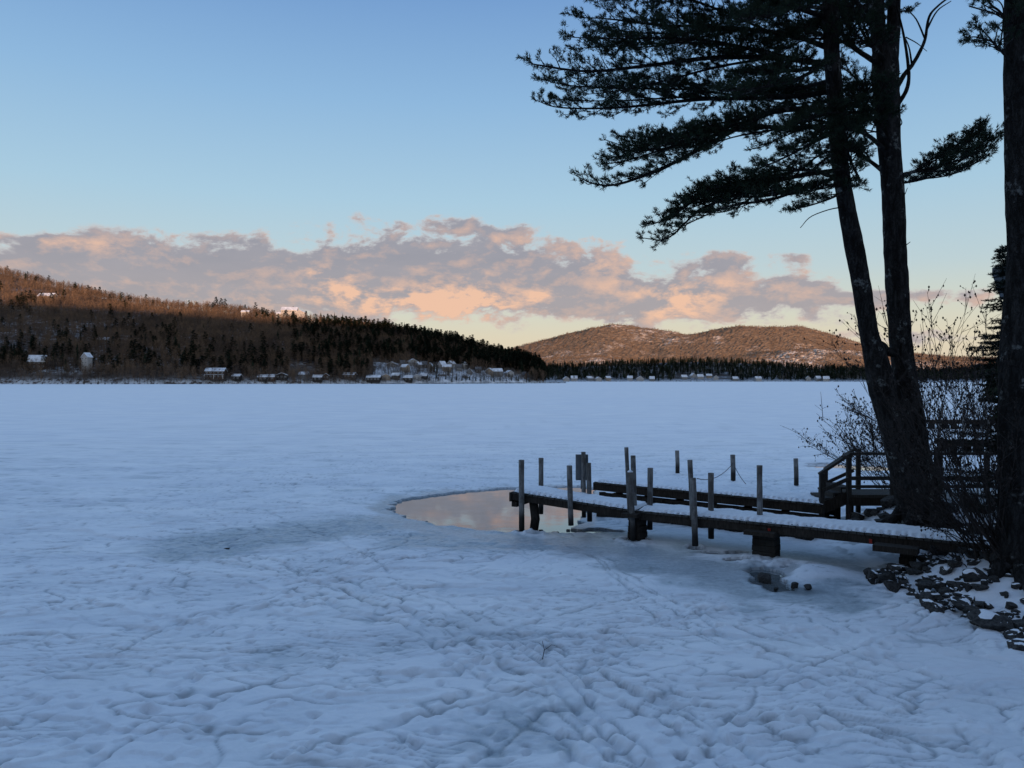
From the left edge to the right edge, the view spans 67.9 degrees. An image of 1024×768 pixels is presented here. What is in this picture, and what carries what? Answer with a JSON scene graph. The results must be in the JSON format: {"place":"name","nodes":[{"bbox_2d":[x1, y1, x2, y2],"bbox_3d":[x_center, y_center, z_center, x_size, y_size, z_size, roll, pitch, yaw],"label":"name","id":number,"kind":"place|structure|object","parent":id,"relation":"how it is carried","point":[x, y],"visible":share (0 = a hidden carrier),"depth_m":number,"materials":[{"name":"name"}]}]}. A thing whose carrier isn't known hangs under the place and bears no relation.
{"place":"outdoors","nodes":[
{"label":"outdoors","id":0,"kind":"place"},
{"bbox_2d":[0,274,565,383],"bbox_3d":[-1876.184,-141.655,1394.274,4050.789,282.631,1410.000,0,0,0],"label":"wooded hillside","id":1,"kind":"structure","parent":0,"point":[309,367],"depth_m":787.32,"materials":[{"name":"plant"}]},
{"bbox_2d":[27,354,46,369],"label":"house","id":2,"kind":"structure","parent":1,"relation":"on","point":[34,358],"depth_m":745.72,"materials":[{"name":"brown"}]},
{"bbox_2d":[37,293,56,301],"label":"house","id":3,"kind":"structure","parent":1,"relation":"on","point":[55,294],"depth_m":1033.57,"materials":[{"name":"beige"}]},
{"bbox_2d":[80,352,92,373],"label":"house","id":4,"kind":"structure","parent":1,"relation":"on","point":[86,357],"depth_m":739.82,"materials":[{"name":"white"}]},
{"bbox_2d":[204,368,226,379],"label":"house","id":5,"kind":"structure","parent":1,"relation":"on","point":[221,374],"depth_m":749.31,"materials":[{"name":"brown"}]},
{"bbox_2d":[1,368,439,383],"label":"shore brush","id":6,"kind":"object","parent":1,"relation":"on","point":[161,375],"visible":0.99,"depth_m":738.45,"materials":[{"name":"brown wood"}]},
{"bbox_2d":[231,374,242,381],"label":"house","id":7,"kind":"structure","parent":1,"relation":"on","point":[238,377],"depth_m":757.54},
{"bbox_2d":[257,374,267,381],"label":"house","id":8,"kind":"structure","parent":1,"relation":"on","point":[264,377],"depth_m":767.19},
{"bbox_2d":[268,374,275,381],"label":"house","id":9,"kind":"structure","parent":1,"relation":"on","point":[272,377],"depth_m":770.45,"materials":[{"name":"brown"}]},
{"bbox_2d":[0,266,545,382],"bbox_3d":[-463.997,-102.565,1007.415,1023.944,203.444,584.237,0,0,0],"label":"bare woodland","id":10,"kind":"object","parent":1,"relation":"on","point":[220,316],"visible":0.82,"depth_m":881.57,"materials":[{"name":"plant"}]},
{"bbox_2d":[0,265,548,380],"bbox_3d":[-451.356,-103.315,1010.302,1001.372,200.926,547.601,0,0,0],"label":"evergreen woodland","id":11,"kind":"object","parent":1,"relation":"on","point":[525,357],"visible":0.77,"depth_m":889.04,"materials":[{"name":"plant"}]},
{"bbox_2d":[276,373,287,379],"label":"house","id":12,"kind":"structure","parent":1,"relation":"on","point":[282,376],"depth_m":776.49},
{"bbox_2d":[281,306,298,317],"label":"house","id":13,"kind":"structure","parent":1,"relation":"on","point":[291,309],"depth_m":997.07,"materials":[{"name":"brown"}]},
{"bbox_2d":[295,310,306,317],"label":"house","id":14,"kind":"structure","parent":1,"relation":"on","point":[299,313],"depth_m":994.99,"materials":[{"name":"white"}]},
{"bbox_2d":[298,372,309,378],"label":"house","id":15,"kind":"structure","parent":1,"relation":"on","point":[302,373],"depth_m":787.58,"materials":[{"name":"grey"}]},
{"bbox_2d":[312,375,322,381],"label":"house","id":16,"kind":"structure","parent":1,"relation":"on","point":[317,378],"depth_m":784.77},
{"bbox_2d":[343,372,357,379],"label":"house","id":17,"kind":"structure","parent":1,"relation":"on","point":[348,375],"depth_m":795.45,"materials":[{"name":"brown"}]},
{"bbox_2d":[366,375,381,381],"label":"house","id":18,"kind":"structure","parent":1,"relation":"on","point":[373,378],"depth_m":794.00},
{"bbox_2d":[382,374,389,379],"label":"house","id":19,"kind":"structure","parent":1,"relation":"on","point":[386,376],"depth_m":800.63,"materials":[{"name":"beige"}]},
{"bbox_2d":[391,373,400,379],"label":"house","id":20,"kind":"structure","parent":1,"relation":"on","point":[395,374],"depth_m":805.50,"materials":[{"name":"brown"}]},
{"bbox_2d":[403,375,412,381],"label":"house","id":21,"kind":"structure","parent":1,"relation":"on","point":[410,378],"depth_m":804.78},
{"bbox_2d":[413,374,420,380],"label":"house","id":22,"kind":"structure","parent":1,"relation":"on","point":[416,376],"depth_m":811.74,"materials":[{"name":"white"}]},
{"bbox_2d":[372,362,526,383],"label":"snowy slope","id":23,"kind":"structure","parent":0,"point":[448,380],"depth_m":842.70,"materials":[{"name":"snow"}]},
{"bbox_2d":[401,364,409,372],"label":"house","id":24,"kind":"structure","parent":23,"relation":"on","point":[404,366],"depth_m":828.68,"materials":[{"name":"beige"}]},
{"bbox_2d":[442,364,451,372],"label":"house","id":25,"kind":"structure","parent":23,"relation":"on","point":[447,365],"depth_m":854.16,"materials":[{"name":"beige"}]},
{"bbox_2d":[372,357,534,383],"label":"slope brush","id":26,"kind":"object","parent":23,"relation":"on","point":[471,373],"visible":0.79,"depth_m":851.67,"materials":[{"name":"plant"}]},
{"bbox_2d":[492,368,502,376],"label":"house","id":27,"kind":"structure","parent":23,"relation":"on","point":[497,370],"depth_m":886.95,"materials":[{"name":"grey"}]},
{"bbox_2d":[504,369,513,376],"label":"house","id":28,"kind":"structure","parent":23,"relation":"on","point":[510,372],"depth_m":898.32,"materials":[{"name":"brown"}]},
{"bbox_2d":[0,0,1006,356],"label":"sky","id":29,"kind":"structure","parent":0,"point":[396,161],"materials":[{"name":"blue"}]},
{"bbox_2d":[0,382,1023,767],"bbox_3d":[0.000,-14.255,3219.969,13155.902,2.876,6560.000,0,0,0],"label":"snow covered ice","id":30,"kind":"structure","parent":0,"point":[328,608],"depth_m":13.38,"materials":[{"name":"snow"}]},
{"bbox_2d":[515,0,1003,528],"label":"pine tree","id":31,"kind":"object","parent":30,"relation":"on","point":[825,108],"visible":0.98,"depth_m":16.03,"materials":[{"name":"green plant"}]},
{"bbox_2d":[804,584,811,589],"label":"rock","id":32,"kind":"object","parent":30,"relation":"on","point":[808,586],"visible":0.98,"depth_m":14.52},
{"bbox_2d":[780,397,889,488],"bbox_3d":[10.239,1.553,22.350,3.328,3.604,2.988,0,0,-19],"label":"leafless shrub","id":33,"kind":"object","parent":30,"relation":"on","point":[864,447],"visible":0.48,"depth_m":22.52,"materials":[{"name":"brown plant"}]},
{"bbox_2d":[851,512,864,519],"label":"rock","id":34,"kind":"object","parent":30,"relation":"on","point":[859,515],"visible":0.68,"depth_m":19.48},
{"bbox_2d":[867,579,874,584],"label":"rock","id":35,"kind":"object","parent":30,"relation":"on","point":[871,581],"visible":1,"depth_m":14.62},
{"bbox_2d":[864,508,879,516],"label":"rock","id":36,"kind":"object","parent":30,"relation":"on","point":[867,511],"visible":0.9,"depth_m":19.39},
{"bbox_2d":[867,569,877,578],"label":"rock","id":37,"kind":"object","parent":30,"relation":"on","point":[872,574],"visible":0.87,"depth_m":14.73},
{"bbox_2d":[870,510,877,515],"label":"rock","id":38,"kind":"object","parent":30,"relation":"on","point":[874,512],"visible":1,"depth_m":19.24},
{"bbox_2d":[877,512,889,518],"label":"rock","id":39,"kind":"object","parent":30,"relation":"on","point":[881,515],"visible":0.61,"depth_m":18.93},
{"bbox_2d":[877,573,895,581],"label":"rock","id":40,"kind":"object","parent":30,"relation":"on","point":[882,577],"visible":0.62,"depth_m":14.38,"materials":[{"name":"stone"}]},
{"bbox_2d":[880,495,894,508],"bbox_3d":[9.714,3.080,19.555,0.430,0.402,0.399,-7,-2,-38],"label":"rock","id":41,"kind":"object","parent":30,"relation":"on","point":[889,500],"visible":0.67,"depth_m":19.46,"materials":[{"name":"stone"}]},
{"bbox_2d":[883,580,900,592],"bbox_3d":[7.066,3.780,14.120,0.291,0.259,0.255,8,-1,0],"label":"rock","id":42,"kind":"object","parent":30,"relation":"on","point":[892,586],"visible":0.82,"depth_m":14.05,"materials":[{"name":"stone"}]},
{"bbox_2d":[887,563,905,570],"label":"rock","id":43,"kind":"object","parent":30,"relation":"on","point":[894,567],"visible":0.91,"depth_m":14.93,"materials":[{"name":"stone"}]},
{"bbox_2d":[803,276,997,518],"bbox_3d":[10.234,0.227,18.100,5.257,5.600,4.519,0,0,0],"label":"leafless shrub","id":44,"kind":"object","parent":30,"relation":"on","point":[925,363],"visible":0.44,"depth_m":17.95,"materials":[{"name":"brown plant"}]},
{"bbox_2d":[810,447,996,519],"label":"stair platform","id":45,"kind":"structure","parent":30,"relation":"on","point":[850,498],"depth_m":19.97,"materials":[{"name":"brown wood"}]},
{"bbox_2d":[899,580,908,584],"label":"rock","id":46,"kind":"object","parent":30,"relation":"on","point":[905,582],"visible":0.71,"depth_m":14.25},
{"bbox_2d":[904,567,922,574],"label":"rock","id":47,"kind":"object","parent":30,"relation":"on","point":[911,571],"visible":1,"depth_m":14.49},
{"bbox_2d":[909,561,926,570],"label":"rock","id":48,"kind":"object","parent":30,"relation":"on","point":[917,565],"visible":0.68,"depth_m":14.61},
{"bbox_2d":[815,312,1023,564],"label":"leafless shrub","id":49,"kind":"object","parent":30,"relation":"on","point":[986,533],"visible":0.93,"depth_m":13.89,"materials":[{"name":"brown plant"}]},
{"bbox_2d":[842,308,999,520],"bbox_3d":[10.324,0.356,16.755,4.384,5.348,4.944,0,0,0],"label":"leafless shrub","id":50,"kind":"object","parent":30,"relation":"on","point":[965,389],"visible":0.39,"depth_m":16.79,"materials":[{"name":"brown plant"}]},
{"bbox_2d":[914,553,930,561],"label":"rock","id":51,"kind":"object","parent":30,"relation":"on","point":[920,557],"visible":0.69,"depth_m":15.05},
{"bbox_2d":[917,579,933,590],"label":"rock","id":52,"kind":"object","parent":30,"relation":"on","point":[923,584],"visible":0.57,"depth_m":13.69,"materials":[{"name":"stone"}]},
{"bbox_2d":[922,566,930,571],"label":"rock","id":53,"kind":"object","parent":30,"relation":"on","point":[925,568],"visible":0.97,"depth_m":14.49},
{"bbox_2d":[919,591,934,601],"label":"rock","id":54,"kind":"object","parent":30,"relation":"on","point":[926,595],"visible":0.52,"depth_m":13.18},
{"bbox_2d":[922,575,936,580],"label":"rock","id":55,"kind":"object","parent":30,"relation":"on","point":[927,577],"visible":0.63,"depth_m":14.03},
{"bbox_2d":[923,589,940,600],"bbox_3d":[7.391,3.752,13.383,0.290,0.241,0.376,0,0,39],"label":"rock","id":56,"kind":"object","parent":30,"relation":"on","point":[935,594],"visible":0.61,"depth_m":13.26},
{"bbox_2d":[919,598,944,612],"bbox_3d":[7.148,3.805,12.859,0.287,0.297,0.410,0,0,-9],"label":"rock","id":57,"kind":"object","parent":30,"relation":"on","point":[931,606],"visible":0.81,"depth_m":12.80,"materials":[{"name":"stone"}]},
{"bbox_2d":[929,545,947,555],"bbox_3d":[8.482,3.305,15.141,0.347,0.253,0.229,0,0,8],"label":"rock","id":58,"kind":"object","parent":30,"relation":"on","point":[932,547],"visible":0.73,"depth_m":15.06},
{"bbox_2d":[932,582,946,591],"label":"rock","id":59,"kind":"object","parent":30,"relation":"on","point":[936,586],"visible":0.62,"depth_m":13.53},
{"bbox_2d":[935,599,948,605],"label":"rock","id":60,"kind":"object","parent":30,"relation":"on","point":[943,602],"visible":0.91,"depth_m":13.04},
{"bbox_2d":[938,559,946,563],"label":"rock","id":61,"kind":"object","parent":30,"relation":"on","point":[941,561],"visible":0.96,"depth_m":14.46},
{"bbox_2d":[938,587,950,595],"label":"rock","id":62,"kind":"object","parent":30,"relation":"on","point":[942,590],"visible":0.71,"depth_m":13.35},
{"bbox_2d":[939,566,953,574],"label":"rock","id":63,"kind":"object","parent":30,"relation":"on","point":[945,570],"visible":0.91,"depth_m":14.04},
{"bbox_2d":[941,593,952,597],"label":"rock","id":64,"kind":"object","parent":30,"relation":"on","point":[946,595],"visible":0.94,"depth_m":13.22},
{"bbox_2d":[912,510,983,567],"bbox_3d":[8.337,2.844,14.441,1.603,1.057,1.285,0,0,-21],"label":"bramble","id":65,"kind":"object","parent":30,"relation":"on","point":[953,558],"visible":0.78,"depth_m":14.35,"materials":[{"name":"brown plant"}]},
{"bbox_2d":[949,587,957,591],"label":"rock","id":66,"kind":"object","parent":30,"relation":"on","point":[954,589],"visible":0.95,"depth_m":13.35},
{"bbox_2d":[946,581,962,587],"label":"rock","id":67,"kind":"object","parent":30,"relation":"on","point":[953,584],"visible":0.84,"depth_m":13.44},
{"bbox_2d":[947,560,962,567],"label":"rock","id":68,"kind":"object","parent":30,"relation":"on","point":[951,563],"visible":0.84,"depth_m":14.20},
{"bbox_2d":[949,596,972,610],"bbox_3d":[7.580,3.743,12.808,0.351,0.217,0.479,0,0,24],"label":"rock","id":69,"kind":"object","parent":30,"relation":"on","point":[959,603],"visible":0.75,"depth_m":12.78,"materials":[{"name":"stone"}]},
{"bbox_2d":[926,404,996,428],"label":"wooden dock","id":70,"kind":"object","parent":30,"relation":"on","point":[953,420],"visible":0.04,"depth_m":61.19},
{"bbox_2d":[961,595,974,602],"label":"rock","id":71,"kind":"object","parent":30,"relation":"on","point":[970,598],"visible":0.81,"depth_m":12.97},
{"bbox_2d":[963,583,972,591],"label":"rock","id":72,"kind":"object","parent":30,"relation":"on","point":[967,587],"visible":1,"depth_m":13.22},
{"bbox_2d":[962,605,980,613],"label":"rock","id":73,"kind":"object","parent":30,"relation":"on","point":[966,609],"visible":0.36,"depth_m":12.54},
{"bbox_2d":[964,548,979,558],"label":"rock","id":74,"kind":"object","parent":30,"relation":"on","point":[971,553],"visible":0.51,"depth_m":14.28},
{"bbox_2d":[967,559,980,565],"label":"rock","id":75,"kind":"object","parent":30,"relation":"on","point":[973,562],"visible":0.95,"depth_m":14.03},
{"bbox_2d":[962,566,988,581],"bbox_3d":[8.268,3.450,13.579,0.574,0.394,0.457,1,6,6],"label":"rock","id":76,"kind":"object","parent":30,"relation":"on","point":[973,574],"visible":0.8,"depth_m":13.42,"materials":[{"name":"stone"}]},
{"bbox_2d":[947,244,1006,511],"bbox_3d":[10.823,-0.043,16.534,2.688,6.290,2.562,0,0,-32],"label":"spruce tree","id":77,"kind":"object","parent":30,"relation":"on","point":[1000,254],"visible":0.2,"depth_m":16.71,"materials":[{"name":"green plant"}]},
{"bbox_2d":[974,601,984,608],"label":"rock","id":78,"kind":"object","parent":30,"relation":"on","point":[979,604],"visible":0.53,"depth_m":12.64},
{"bbox_2d":[971,583,988,590],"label":"rock","id":79,"kind":"object","parent":30,"relation":"on","point":[978,587],"visible":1,"depth_m":13.09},
{"bbox_2d":[980,580,987,585],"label":"rock","id":80,"kind":"object","parent":30,"relation":"on","point":[984,582],"visible":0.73,"depth_m":13.16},
{"bbox_2d":[979,551,991,560],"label":"rock","id":81,"kind":"object","parent":30,"relation":"on","point":[988,554],"visible":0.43,"depth_m":13.94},
{"bbox_2d":[977,362,997,404],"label":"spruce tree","id":82,"kind":"object","parent":30,"relation":"on","point":[989,388],"visible":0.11,"depth_m":109.70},
{"bbox_2d":[984,602,993,608],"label":"rock","id":83,"kind":"object","parent":30,"relation":"on","point":[988,605],"visible":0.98,"depth_m":12.63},
{"bbox_2d":[966,609,1013,631],"bbox_3d":[7.587,3.767,12.078,0.624,0.343,0.647,-1,-7,26],"label":"rock","id":84,"kind":"object","parent":30,"relation":"on","point":[984,619],"visible":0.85,"depth_m":11.91,"materials":[{"name":"stone"}]},
{"bbox_2d":[958,0,1023,589],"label":"pine tree","id":85,"kind":"object","parent":30,"relation":"on","point":[1011,547],"visible":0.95,"depth_m":13.41,"materials":[{"name":"brown plant"}]},
{"bbox_2d":[988,575,999,581],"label":"rock","id":86,"kind":"object","parent":30,"relation":"on","point":[993,578],"visible":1,"depth_m":13.21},
{"bbox_2d":[992,267,1005,299],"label":"lake house","id":87,"kind":"structure","parent":30,"relation":"on","point":[999,279],"depth_m":19.66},
{"bbox_2d":[1004,573,1013,577],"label":"rock","id":88,"kind":"object","parent":30,"relation":"on","point":[1008,575],"visible":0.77,"depth_m":13.24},
{"bbox_2d":[1005,601,1017,609],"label":"rock","id":89,"kind":"object","parent":30,"relation":"on","point":[1010,605],"visible":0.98,"depth_m":12.42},
{"bbox_2d":[1003,629,1023,638],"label":"rock","id":90,"kind":"object","parent":30,"relation":"on","point":[1016,633],"visible":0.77,"depth_m":11.52,"materials":[{"name":"stone"}]},
{"bbox_2d":[1007,638,1023,650],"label":"rock","id":91,"kind":"object","parent":30,"relation":"on","point":[1016,644],"visible":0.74,"depth_m":11.00,"materials":[{"name":"stone"}]},
{"bbox_2d":[1011,582,1020,588],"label":"rock","id":92,"kind":"object","parent":30,"relation":"on","point":[1015,585],"visible":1,"depth_m":12.91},
{"bbox_2d":[1012,619,1023,628],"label":"rock","id":93,"kind":"object","parent":30,"relation":"on","point":[1017,623],"visible":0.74,"depth_m":11.84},
{"bbox_2d":[390,463,888,591],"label":"water","id":94,"kind":"structure","parent":0,"point":[485,510],"depth_m":22.97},
{"bbox_2d":[675,450,679,472],"bbox_3d":[6.941,3.562,31.919,0.196,1.540,0.178,0,0,0],"label":"mooring post","id":95,"kind":"object","parent":94,"relation":"in","point":[677,464],"visible":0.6,"depth_m":31.85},
{"bbox_2d":[596,513,813,540],"bbox_3d":[5.175,3.732,20.795,6.070,0.337,0.950,0,0,37],"label":"float","id":96,"kind":"object","parent":94,"relation":"on","point":[796,537],"visible":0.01,"depth_m":19.99,"materials":[{"name":"wood"}]},
{"bbox_2d":[593,476,835,518],"bbox_3d":[5.771,3.490,22.588,7.044,0.882,1.450,0,0,38],"label":"wooden dock","id":97,"kind":"object","parent":94,"relation":"on","point":[744,499],"visible":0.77,"depth_m":21.89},
{"bbox_2d":[730,455,735,480],"bbox_3d":[8.609,3.549,29.619,0.203,1.590,0.190,0,0,0],"label":"mooring post","id":98,"kind":"object","parent":94,"relation":"in","point":[733,469],"visible":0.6,"depth_m":29.54,"materials":[{"name":"wood"}]},
{"bbox_2d":[509,447,989,571],"bbox_3d":[5.238,2.825,17.718,12.161,2.480,1.853,0,0,35],"label":"wooden dock","id":99,"kind":"object","parent":94,"relation":"on","point":[765,530],"visible":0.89,"depth_m":17.89,"materials":[{"name":"wood"}]},
{"bbox_2d":[576,454,587,479],"bbox_3d":[1.927,2.420,20.951,0.336,0.953,0.185,0,0,0],"label":"grey panel box","id":100,"kind":"object","parent":99,"relation":"attached to","point":[578,466],"visible":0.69,"depth_m":20.86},
{"bbox_2d":[577,457,586,478],"bbox_3d":[1.927,2.295,20.867,0.269,0.605,0.020,0,0,0],"label":"door","id":101,"kind":"structure","parent":100,"relation":"in","point":[578,458],"depth_m":20.86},
{"bbox_2d":[757,572,770,583],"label":"rock","id":102,"kind":"object","parent":94,"relation":"on","point":[763,578],"visible":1,"depth_m":15.08,"materials":[{"name":"stone"}]},
{"bbox_2d":[791,582,798,588],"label":"rock","id":103,"kind":"object","parent":94,"relation":"on","point":[794,585],"visible":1,"depth_m":14.60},
{"bbox_2d":[793,458,798,485],"bbox_3d":[10.548,3.557,28.219,0.189,1.590,0.173,0,0,0],"label":"mooring post","id":104,"kind":"object","parent":94,"relation":"in","point":[796,474],"visible":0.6,"depth_m":28.15,"materials":[{"name":"wood"}]},
{"bbox_2d":[935,416,996,451],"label":"wooden dock","id":105,"kind":"object","parent":94,"relation":"on","point":[969,447],"visible":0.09,"depth_m":41.51,"materials":[{"name":"wood"}]},
{"bbox_2d":[514,324,994,369],"bbox_3d":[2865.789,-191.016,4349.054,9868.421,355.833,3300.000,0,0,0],"label":"mountains","id":106,"kind":"structure","parent":0,"point":[608,347],"depth_m":4106.18,"materials":[{"name":"plant"}]},
{"bbox_2d":[511,323,991,368],"bbox_3d":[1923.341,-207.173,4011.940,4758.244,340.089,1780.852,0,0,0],"label":"mountain woods","id":107,"kind":"object","parent":106,"relation":"on","point":[736,357],"visible":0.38,"depth_m":4078.43,"materials":[{"name":"plant"}]},
{"bbox_2d":[546,362,986,381],"bbox_3d":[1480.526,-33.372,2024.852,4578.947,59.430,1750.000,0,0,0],"label":"shore hills","id":108,"kind":"structure","parent":0,"point":[723,377],"depth_m":1864.38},
{"bbox_2d":[570,376,577,380],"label":"house","id":109,"kind":"structure","parent":108,"relation":"on","point":[574,378],"depth_m":1816.32,"materials":[{"name":"white"}]},
{"bbox_2d":[586,376,593,380],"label":"house","id":110,"kind":"structure","parent":108,"relation":"on","point":[590,378],"depth_m":1824.32,"materials":[{"name":"grey"}]},
{"bbox_2d":[696,374,703,378],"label":"house","id":111,"kind":"structure","parent":108,"relation":"on","point":[699,376],"depth_m":1878.19,"materials":[{"name":"white"}]},
{"bbox_2d":[546,357,969,380],"bbox_3d":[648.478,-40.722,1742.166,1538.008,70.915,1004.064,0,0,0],"label":"shore hardwoods","id":112,"kind":"object","parent":108,"relation":"on","point":[720,371],"visible":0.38,"depth_m":1984.62,"materials":[{"name":"plant"}]},
{"bbox_2d":[754,376,761,380],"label":"house","id":113,"kind":"structure","parent":108,"relation":"on","point":[757,378],"depth_m":1851.43,"materials":[{"name":"white"}]},
{"bbox_2d":[544,356,995,380],"bbox_3d":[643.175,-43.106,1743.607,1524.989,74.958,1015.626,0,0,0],"label":"shore evergreens","id":114,"kind":"object","parent":108,"relation":"on","point":[602,372],"visible":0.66,"depth_m":1996.74,"materials":[{"name":"plant"}]},
{"bbox_2d":[814,376,821,380],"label":"house","id":115,"kind":"structure","parent":108,"relation":"on","point":[817,378],"depth_m":1833.86,"materials":[{"name":"grey"}]},
{"bbox_2d":[822,376,829,380],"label":"house","id":116,"kind":"structure","parent":108,"relation":"on","point":[825,378],"depth_m":1817.56,"materials":[{"name":"white"}]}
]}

